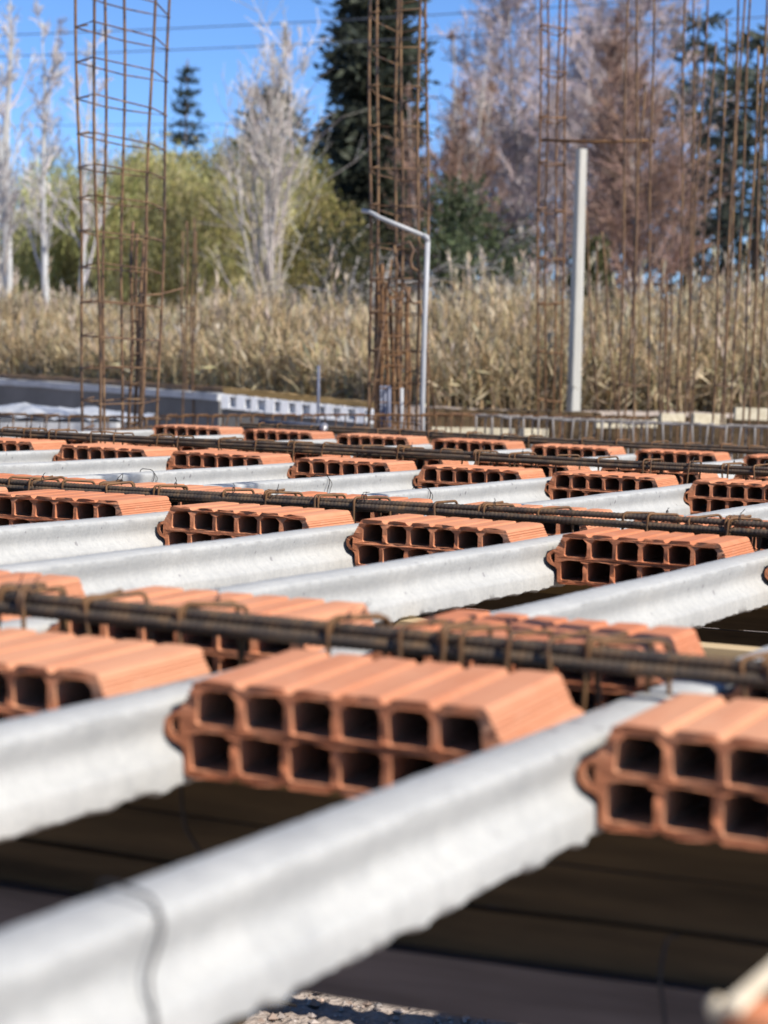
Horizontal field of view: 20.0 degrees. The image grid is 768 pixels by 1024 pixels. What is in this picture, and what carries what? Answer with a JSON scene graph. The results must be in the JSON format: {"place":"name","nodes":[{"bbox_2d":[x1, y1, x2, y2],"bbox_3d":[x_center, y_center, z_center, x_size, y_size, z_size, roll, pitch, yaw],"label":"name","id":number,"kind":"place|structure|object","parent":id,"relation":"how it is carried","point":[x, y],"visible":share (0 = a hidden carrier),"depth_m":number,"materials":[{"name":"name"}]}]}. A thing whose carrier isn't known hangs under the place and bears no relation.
{"place":"outdoors","nodes":[
{"label":"outdoors","id":0,"kind":"place"},
{"bbox_2d":[74,0,170,430],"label":"column cage","id":1,"kind":"object","parent":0,"point":[102,366],"depth_m":12.78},
{"bbox_2d":[0,412,170,431],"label":"beam cage","id":2,"kind":"object","parent":1,"relation":"attached to","point":[144,418],"visible":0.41,"depth_m":13.44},
{"bbox_2d":[226,83,321,184],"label":"bare tree","id":3,"kind":"object","parent":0,"point":[267,117],"visible":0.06,"depth_m":76.84,"materials":[{"name":"plant"}]},
{"bbox_2d":[2,0,659,35],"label":"overhead cable","id":4,"kind":"object","parent":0,"point":[340,20],"visible":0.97,"depth_m":47.35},
{"bbox_2d":[246,991,488,1023],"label":"gravel","id":5,"kind":"structure","parent":0,"point":[313,1003],"depth_m":4.55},
{"bbox_2d":[0,16,764,56],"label":"overhead cable","id":6,"kind":"object","parent":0,"point":[398,39],"visible":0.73,"depth_m":47.38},
{"bbox_2d":[0,0,767,297],"label":"sky","id":7,"kind":"structure","parent":0,"point":[183,13],"materials":[{"name":"blue"}]},
{"bbox_2d":[242,395,760,1023],"bbox_3d":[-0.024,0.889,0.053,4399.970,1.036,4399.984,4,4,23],"label":"ground","id":8,"kind":"structure","parent":0,"point":[328,1011],"depth_m":4.59,"materials":[{"name":"soil"}]},
{"bbox_2d":[0,0,41,304],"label":"birch","id":9,"kind":"object","parent":8,"relation":"on","point":[6,225],"visible":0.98,"depth_m":39.64,"materials":[{"name":"grey plant"}]},
{"bbox_2d":[16,16,81,192],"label":"birch","id":10,"kind":"object","parent":8,"relation":"on","point":[49,78],"visible":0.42,"depth_m":51.35,"materials":[{"name":"grey plant"}]},
{"bbox_2d":[6,0,119,311],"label":"birch","id":11,"kind":"object","parent":8,"relation":"on","point":[41,225],"visible":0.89,"depth_m":37.68,"materials":[{"name":"grey plant"}]},
{"bbox_2d":[0,142,125,306],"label":"willow","id":12,"kind":"object","parent":8,"relation":"on","point":[72,262],"visible":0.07,"depth_m":46.98,"materials":[{"name":"green plant"}]},
{"bbox_2d":[0,419,143,431],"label":"concrete ledge","id":13,"kind":"object","parent":8,"relation":"on","point":[73,424],"visible":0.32,"depth_m":16.81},
{"bbox_2d":[0,402,154,421],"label":"plastic sheet","id":14,"kind":"object","parent":13,"relation":"on","point":[25,407],"visible":0.69,"depth_m":16.98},
{"bbox_2d":[0,155,189,318],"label":"willow","id":15,"kind":"object","parent":8,"relation":"on","point":[70,240],"visible":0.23,"depth_m":45.81,"materials":[{"name":"green plant"}]},
{"bbox_2d":[0,374,237,429],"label":"wall","id":16,"kind":"structure","parent":8,"relation":"on","point":[40,390],"depth_m":20.86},
{"bbox_2d":[127,221,148,426],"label":"starter bars","id":17,"kind":"object","parent":8,"relation":"on","point":[139,317],"visible":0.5,"depth_m":13.37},
{"bbox_2d":[99,124,222,307],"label":"willow","id":18,"kind":"object","parent":8,"relation":"on","point":[140,155],"visible":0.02,"depth_m":48.60,"materials":[{"name":"green plant"}]},
{"bbox_2d":[160,59,210,176],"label":"spruce","id":19,"kind":"object","parent":8,"relation":"on","point":[185,111],"visible":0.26,"depth_m":81.05,"materials":[{"name":"green plant"}]},
{"bbox_2d":[180,218,196,424],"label":"starter bars","id":20,"kind":"object","parent":8,"relation":"on","point":[194,308],"visible":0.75,"depth_m":19.51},
{"bbox_2d":[76,150,314,322],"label":"willow","id":21,"kind":"object","parent":8,"relation":"on","point":[182,211],"visible":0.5,"depth_m":45.16,"materials":[{"name":"green plant"}]},
{"bbox_2d":[175,130,329,296],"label":"willow","id":22,"kind":"object","parent":8,"relation":"on","point":[208,163],"visible":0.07,"depth_m":50.37,"materials":[{"name":"green plant"}]},
{"bbox_2d":[189,0,383,299],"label":"poplar","id":23,"kind":"object","parent":8,"relation":"on","point":[272,198],"visible":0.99,"depth_m":42.49,"materials":[{"name":"grey plant"}]},
{"bbox_2d":[221,387,373,438],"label":"hollow block wall","id":24,"kind":"structure","parent":8,"relation":"on","point":[239,401],"depth_m":17.33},
{"bbox_2d":[250,127,363,303],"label":"willow","id":25,"kind":"object","parent":8,"relation":"on","point":[319,180],"visible":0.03,"depth_m":52.92,"materials":[{"name":"green plant"}]},
{"bbox_2d":[159,413,475,443],"bbox_3d":[-0.447,-0.508,13.741,2.128,0.319,0.164,4,4,23],"label":"beam cage","id":26,"kind":"object","parent":8,"relation":"on","point":[422,415],"visible":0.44,"depth_m":13.64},
{"bbox_2d":[275,183,431,315],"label":"shrub","id":27,"kind":"object","parent":8,"relation":"on","point":[300,270],"visible":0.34,"depth_m":43.86,"materials":[{"name":"green plant"}]},
{"bbox_2d":[273,212,457,319],"bbox_3d":[-0.305,-3.706,39.513,3.419,3.358,3.564,1,4,-9],"label":"shrub","id":28,"kind":"object","parent":8,"relation":"on","point":[348,244],"visible":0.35,"depth_m":39.61,"materials":[{"name":"green plant"}]},
{"bbox_2d":[293,0,450,307],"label":"cypress","id":29,"kind":"object","parent":8,"relation":"on","point":[347,75],"visible":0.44,"depth_m":60.51,"materials":[{"name":"green plant"}]},
{"bbox_2d":[0,779,767,1023],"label":"shuttering","id":30,"kind":"object","parent":8,"relation":"on","point":[568,935],"visible":0.41,"depth_m":2.62,"materials":[{"name":"wood"}]},
{"bbox_2d":[64,449,542,484],"bbox_3d":[-1.210,-0.033,6.330,0.118,0.112,9.198,4,5,26],"label":"concrete joist","id":31,"kind":"object","parent":30,"relation":"on","point":[208,476],"visible":0.2,"depth_m":7.52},
{"bbox_2d":[0,473,105,485],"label":"hollow clay block","id":32,"kind":"object","parent":31,"relation":"on","point":[8,475],"depth_m":6.19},
{"bbox_2d":[166,449,292,469],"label":"hollow clay block","id":33,"kind":"object","parent":31,"relation":"in","point":[201,458],"depth_m":8.16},
{"bbox_2d":[0,423,767,483],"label":"rebar cage","id":34,"kind":"object","parent":31,"relation":"on","point":[403,452],"visible":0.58,"depth_m":8.19,"materials":[{"name":"metal"}]},
{"bbox_2d":[530,443,625,457],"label":"hollow clay block","id":35,"kind":"object","parent":31,"relation":"on","point":[555,449],"depth_m":10.11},
{"bbox_2d":[0,483,706,595],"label":"concrete joist","id":36,"kind":"object","parent":30,"relation":"on","point":[206,565],"visible":0.38,"depth_m":4.68,"materials":[{"name":"concrete"}]},
{"bbox_2d":[0,570,85,621],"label":"hollow clay block","id":37,"kind":"object","parent":36,"relation":"on","point":[72,585],"depth_m":3.42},
{"bbox_2d":[280,491,432,522],"bbox_3d":[-0.091,0.019,5.784,0.436,0.117,0.262,4,5,23],"label":"hollow clay block","id":38,"kind":"object","parent":36,"relation":"on","point":[360,516],"depth_m":5.77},
{"bbox_2d":[0,473,767,550],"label":"rebar cage","id":39,"kind":"object","parent":36,"relation":"on","point":[494,509],"visible":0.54,"depth_m":5.38,"materials":[{"name":"metal"}]},
{"bbox_2d":[346,514,547,565],"bbox_3d":[0.160,0.080,5.164,0.436,0.117,0.262,4,5,23],"label":"hollow clay block","id":40,"kind":"object","parent":36,"relation":"in","point":[384,539],"depth_m":5.11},
{"bbox_2d":[544,470,678,499],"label":"hollow clay block","id":41,"kind":"object","parent":36,"relation":"in","point":[568,484],"depth_m":7.59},
{"bbox_2d":[600,467,718,484],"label":"hollow clay block","id":42,"kind":"object","parent":36,"relation":"on","point":[681,477],"depth_m":7.98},
{"bbox_2d":[0,459,756,564],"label":"concrete joist","id":43,"kind":"object","parent":30,"relation":"on","point":[28,542],"visible":0.27,"depth_m":5.17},
{"bbox_2d":[157,502,353,544],"bbox_3d":[-0.304,0.049,5.349,0.436,0.117,0.262,4,4,23],"label":"hollow clay block","id":44,"kind":"object","parent":43,"relation":"in","point":[192,523],"depth_m":5.29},
{"bbox_2d":[413,464,545,488],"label":"hollow clay block","id":45,"kind":"object","parent":43,"relation":"in","point":[437,475],"depth_m":7.77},
{"bbox_2d":[473,461,590,476],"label":"hollow clay block","id":46,"kind":"object","parent":43,"relation":"on","point":[548,470],"depth_m":8.17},
{"bbox_2d":[0,646,767,1023],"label":"concrete joist","id":47,"kind":"object","parent":30,"relation":"on","point":[278,916],"visible":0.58,"depth_m":1.79,"materials":[{"name":"concrete"}]},
{"bbox_2d":[96,881,163,1023],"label":"tie wire","id":48,"kind":"object","parent":47,"relation":"attached to","point":[161,921],"visible":0.97,"depth_m":1.57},
{"bbox_2d":[577,693,767,850],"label":"hollow clay block","id":49,"kind":"object","parent":47,"relation":"in","point":[690,767],"depth_m":2.34,"materials":[{"name":"brick"}]},
{"bbox_2d":[723,685,767,701],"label":"hollow clay block","id":50,"kind":"object","parent":47,"relation":"attached to","point":[758,693],"depth_m":2.79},
{"bbox_2d":[0,549,767,840],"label":"concrete joist","id":51,"kind":"object","parent":30,"relation":"on","point":[68,763],"visible":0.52,"depth_m":2.48,"materials":[{"name":"concrete"}]},
{"bbox_2d":[164,649,583,797],"bbox_3d":[-0.006,0.252,2.576,0.436,0.117,0.262,4,6,23],"label":"hollow clay block","id":52,"kind":"object","parent":51,"relation":"attached to","point":[345,725],"depth_m":2.51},
{"bbox_2d":[366,609,704,712],"bbox_3d":[0.217,0.217,3.019,0.436,0.117,0.262,4,4,23],"label":"hollow clay block","id":53,"kind":"object","parent":51,"relation":"on","point":[680,640],"depth_m":2.98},
{"bbox_2d":[203,453,647,494],"bbox_3d":[-0.750,-0.003,6.135,0.119,0.111,9.198,4,5,26],"label":"concrete joist","id":54,"kind":"object","parent":30,"relation":"on","point":[377,482],"visible":0.16,"depth_m":7.38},
{"bbox_2d":[0,489,170,525],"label":"hollow clay block","id":55,"kind":"object","parent":54,"relation":"in","point":[35,506],"depth_m":5.47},
{"bbox_2d":[109,482,263,505],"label":"hollow clay block","id":56,"kind":"object","parent":54,"relation":"on","point":[195,487],"depth_m":5.96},
{"bbox_2d":[287,456,416,478],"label":"hollow clay block","id":57,"kind":"object","parent":54,"relation":"in","point":[308,467],"depth_m":7.97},
{"bbox_2d":[353,456,468,469],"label":"hollow clay block","id":58,"kind":"object","parent":54,"relation":"on","point":[427,462],"depth_m":8.37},
{"bbox_2d":[634,449,730,462],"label":"hollow clay block","id":59,"kind":"object","parent":54,"relation":"on","point":[676,456],"depth_m":9.92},
{"bbox_2d":[658,934,679,1023],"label":"tie wire","id":60,"kind":"object","parent":30,"relation":"hanging from","point":[660,971],"visible":1,"depth_m":2.51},
{"bbox_2d":[0,233,767,412],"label":"dry reeds","id":61,"kind":"object","parent":8,"relation":"on","point":[482,348],"visible":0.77,"depth_m":20.63,"materials":[{"name":"plant"}]},
{"bbox_2d":[367,0,430,443],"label":"column cage","id":62,"kind":"object","parent":8,"relation":"on","point":[398,30],"depth_m":14.50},
{"bbox_2d":[367,259,392,418],"bbox_3d":[-0.020,-1.129,14.154,0.023,1.047,0.428,3,4,16],"label":"loose bar","id":63,"kind":"object","parent":62,"relation":"in","point":[380,346],"visible":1,"depth_m":14.15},
{"bbox_2d":[380,386,390,427],"bbox_3d":[0.005,-0.645,14.491,0.099,0.394,0.030,2,4,0],"label":"electric duct","id":64,"kind":"object","parent":62,"relation":"attached to","point":[385,396],"visible":0.35,"depth_m":14.47,"materials":[{"name":"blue plastic"}]},
{"bbox_2d":[374,264,411,429],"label":"starter bars","id":65,"kind":"object","parent":62,"relation":"in","point":[381,288],"visible":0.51,"depth_m":14.59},
{"bbox_2d":[361,208,429,430],"bbox_3d":[0.051,-1.165,14.183,0.510,1.611,0.076,4,4,23],"label":"conduit","id":66,"kind":"object","parent":62,"relation":"attached to","point":[425,236],"visible":0.94,"depth_m":14.09,"materials":[{"name":"white plastic"}]},
{"bbox_2d":[382,26,517,304],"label":"poplar","id":67,"kind":"object","parent":8,"relation":"on","point":[453,152],"visible":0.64,"depth_m":56.42,"materials":[{"name":"grey plant"}]},
{"bbox_2d":[398,49,506,303],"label":"poplar","id":68,"kind":"object","parent":8,"relation":"on","point":[482,104],"visible":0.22,"depth_m":56.58,"materials":[{"name":"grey plant"}]},
{"bbox_2d":[392,169,569,315],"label":"shrub","id":69,"kind":"object","parent":8,"relation":"on","point":[467,243],"visible":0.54,"depth_m":40.53,"materials":[{"name":"green plant"}]},
{"bbox_2d":[225,617,765,1023],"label":"timber bearer","id":70,"kind":"object","parent":8,"relation":"on","point":[722,650],"depth_m":4.00,"materials":[{"name":"brown wood"}]},
{"bbox_2d":[425,407,601,448],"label":"board wall","id":71,"kind":"structure","parent":8,"relation":"on","point":[466,423],"depth_m":17.20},
{"bbox_2d":[422,0,641,312],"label":"bare tree","id":72,"kind":"object","parent":8,"relation":"on","point":[511,152],"visible":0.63,"depth_m":62.32,"materials":[{"name":"grey plant"}]},
{"bbox_2d":[429,412,653,441],"bbox_3d":[1.135,-0.610,16.114,1.726,0.256,0.174,4,4,23],"label":"beam cage","id":73,"kind":"object","parent":8,"relation":"on","point":[616,417],"visible":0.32,"depth_m":15.99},
{"bbox_2d":[430,427,514,434],"bbox_3d":[0.651,-0.595,16.011,0.651,0.055,0.030,1,4,-18],"label":"cream board","id":74,"kind":"object","parent":73,"relation":"attached to","point":[496,431],"visible":0.53,"depth_m":16.01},
{"bbox_2d":[536,0,567,437],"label":"column cage","id":75,"kind":"object","parent":8,"relation":"on","point":[540,117],"depth_m":16.99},
{"bbox_2d":[541,139,655,143],"bbox_3d":[1.637,-2.849,16.736,0.912,0.037,0.026,3,4,19],"label":"cross bar","id":76,"kind":"object","parent":75,"relation":"attached to","point":[593,141],"visible":1,"depth_m":16.73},
{"bbox_2d":[566,148,586,411],"bbox_3d":[1.672,-1.851,18.809,0.112,2.542,0.100,0,5,-27],"label":"concrete post","id":77,"kind":"object","parent":8,"relation":"on","point":[573,402],"visible":0.94,"depth_m":18.77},
{"bbox_2d":[560,233,615,309],"bbox_3d":[3.774,-3.704,39.906,1.240,2.846,1.104,-1,5,-39],"label":"shrub","id":78,"kind":"object","parent":8,"relation":"on","point":[592,245],"visible":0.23,"depth_m":39.68,"materials":[{"name":"brown plant"}]},
{"bbox_2d":[416,584,767,646],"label":"shuttering","id":79,"kind":"object","parent":8,"relation":"on","point":[752,622],"visible":0.06,"depth_m":5.03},
{"bbox_2d":[0,439,347,463],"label":"concrete joist","id":80,"kind":"object","parent":79,"relation":"on","point":[25,456],"visible":0.1,"depth_m":8.28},
{"bbox_2d":[0,437,66,450],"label":"hollow clay block","id":81,"kind":"object","parent":80,"relation":"in","point":[14,444],"depth_m":8.51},
{"bbox_2d":[335,433,428,445],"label":"hollow clay block","id":82,"kind":"object","parent":80,"relation":"on","point":[378,439],"depth_m":10.50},
{"bbox_2d":[239,419,767,458],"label":"rebar cage","id":83,"kind":"object","parent":80,"relation":"on","point":[629,444],"visible":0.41,"depth_m":10.47,"materials":[{"name":"metal"}]},
{"bbox_2d":[166,434,243,439],"bbox_3d":[-2.589,-0.124,6.914,0.120,0.111,9.198,4,5,26],"label":"concrete joist","id":84,"kind":"object","parent":79,"relation":"on","point":[220,436],"visible":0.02,"depth_m":10.50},
{"bbox_2d":[152,424,242,436],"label":"hollow clay block","id":85,"kind":"object","parent":84,"relation":"in","point":[192,430],"depth_m":10.88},
{"bbox_2d":[242,429,334,440],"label":"hollow clay block","id":86,"kind":"object","parent":84,"relation":"on","point":[271,434],"depth_m":10.69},
{"bbox_2d":[0,503,767,632],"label":"concrete joist","id":87,"kind":"object","parent":79,"relation":"on","point":[398,589],"visible":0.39,"depth_m":4.38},
{"bbox_2d":[0,628,210,721],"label":"hollow clay block","id":88,"kind":"object","parent":87,"relation":"in","point":[44,671],"depth_m":2.67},
{"bbox_2d":[46,586,374,673],"bbox_3d":[-0.245,0.190,3.213,0.436,0.117,0.262,4,4,22],"label":"hollow clay block","id":89,"kind":"object","parent":87,"relation":"on","point":[219,654],"depth_m":3.17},
{"bbox_2d":[0,574,767,712],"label":"rebar cage","id":90,"kind":"object","parent":87,"relation":"on","point":[23,601],"visible":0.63,"depth_m":2.77,"materials":[{"name":"metal"}]},
{"bbox_2d":[446,502,615,535],"bbox_3d":[0.371,0.048,5.592,0.436,0.117,0.262,4,5,23],"label":"hollow clay block","id":91,"kind":"object","parent":87,"relation":"on","point":[552,529],"depth_m":5.53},
{"bbox_2d":[547,527,753,586],"bbox_3d":[0.619,0.110,4.967,0.436,0.117,0.262,4,4,23],"label":"hollow clay block","id":92,"kind":"object","parent":87,"relation":"in","point":[598,557],"depth_m":4.92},
{"bbox_2d":[629,515,767,551],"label":"hollow clay block","id":93,"kind":"object","parent":87,"relation":"on","point":[764,543],"depth_m":5.30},
{"bbox_2d":[683,477,767,513],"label":"hollow clay block","id":94,"kind":"object","parent":87,"relation":"in","point":[715,493],"depth_m":7.41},
{"bbox_2d":[485,0,714,311],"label":"bare tree","id":95,"kind":"object","parent":8,"relation":"on","point":[577,66],"visible":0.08,"depth_m":65.02,"materials":[{"name":"brown plant"}]},
{"bbox_2d":[585,212,616,411],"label":"starter bars","id":96,"kind":"object","parent":8,"relation":"on","point":[608,330],"visible":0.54,"depth_m":19.00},
{"bbox_2d":[472,0,764,301],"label":"bare tree","id":97,"kind":"object","parent":8,"relation":"on","point":[608,21],"visible":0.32,"depth_m":57.68,"materials":[{"name":"brown plant"}]},
{"bbox_2d":[470,414,767,459],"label":"beam cage","id":98,"kind":"object","parent":8,"relation":"on","point":[628,422],"visible":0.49,"depth_m":13.75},
{"bbox_2d":[617,0,654,449],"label":"column cage","id":99,"kind":"object","parent":8,"relation":"on","point":[632,326],"depth_m":16.23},
{"bbox_2d":[547,9,742,314],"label":"bare tree","id":100,"kind":"object","parent":8,"relation":"on","point":[601,207],"visible":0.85,"depth_m":53.10,"materials":[{"name":"brown plant"}]},
{"bbox_2d":[658,259,672,412],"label":"starter bars","id":101,"kind":"object","parent":8,"relation":"on","point":[665,342],"visible":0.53,"depth_m":18.26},
{"bbox_2d":[605,8,763,316],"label":"cedar","id":102,"kind":"object","parent":8,"relation":"on","point":[709,51],"visible":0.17,"depth_m":59.04,"materials":[{"name":"plant"}]},
{"bbox_2d":[603,415,766,459],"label":"board wall","id":103,"kind":"structure","parent":8,"relation":"on","point":[658,434],"depth_m":17.39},
{"bbox_2d":[676,0,716,443],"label":"column cage","id":104,"kind":"object","parent":8,"relation":"on","point":[687,379],"depth_m":16.65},
{"bbox_2d":[691,413,725,424],"bbox_3d":[2.428,-0.694,16.298,0.332,0.086,0.030,-1,5,-37],"label":"cream board","id":105,"kind":"object","parent":8,"relation":"on","point":[702,418],"visible":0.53,"depth_m":16.26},
{"bbox_2d":[674,52,767,284],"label":"cedar","id":106,"kind":"object","parent":8,"relation":"on","point":[721,70],"visible":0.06,"depth_m":73.14,"materials":[{"name":"green plant"}]},
{"bbox_2d":[675,20,767,322],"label":"cedar","id":107,"kind":"object","parent":8,"relation":"on","point":[757,38],"visible":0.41,"depth_m":55.43,"materials":[{"name":"plant"}]},
{"bbox_2d":[710,0,750,455],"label":"column cage","id":108,"kind":"object","parent":8,"relation":"on","point":[731,209],"depth_m":15.28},
{"bbox_2d":[733,407,767,420],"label":"cream board","id":109,"kind":"object","parent":8,"relation":"on","point":[763,413],"visible":0.71,"depth_m":16.04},
{"bbox_2d":[740,0,767,458],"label":"column cage","id":110,"kind":"object","parent":8,"relation":"on","point":[765,252],"depth_m":14.84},
{"bbox_3d":[0.126,0.843,1.009,0.163,0.949,1.002,4,4,23],"label":"plank","id":111,"kind":"object","parent":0,"visible":0},
{"bbox_2d":[723,963,767,1014],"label":"wooden lath","id":112,"kind":"object","parent":111,"relation":"on","point":[746,995],"visible":1,"depth_m":1.36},
{"bbox_2d":[724,997,767,1023],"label":"clay shard","id":113,"kind":"object","parent":111,"relation":"on","point":[755,1011],"visible":0.6,"depth_m":1.37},
{"bbox_2d":[707,995,725,1019],"bbox_3d":[0.212,0.315,1.385,0.013,0.016,0.013,0,4,-21],"label":"mortar crumb","id":114,"kind":"object","parent":113,"relation":"on","point":[715,1006],"visible":0.81,"depth_m":1.38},
{"bbox_3d":[-0.473,0.293,9.699,5.774,0.975,0.090,4,4,23],"label":"timber bearer","id":115,"kind":"object","parent":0,"visible":0},
{"bbox_2d":[0,444,443,475],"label":"concrete joist","id":116,"kind":"object","parent":115,"relation":"on","point":[98,466],"visible":0.17,"depth_m":7.75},
{"bbox_2d":[53,443,177,460],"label":"hollow clay block","id":117,"kind":"object","parent":116,"relation":"in","point":[71,452],"depth_m":8.35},
{"bbox_2d":[430,438,525,451],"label":"hollow clay block","id":118,"kind":"object","parent":116,"relation":"on","point":[467,444],"depth_m":10.30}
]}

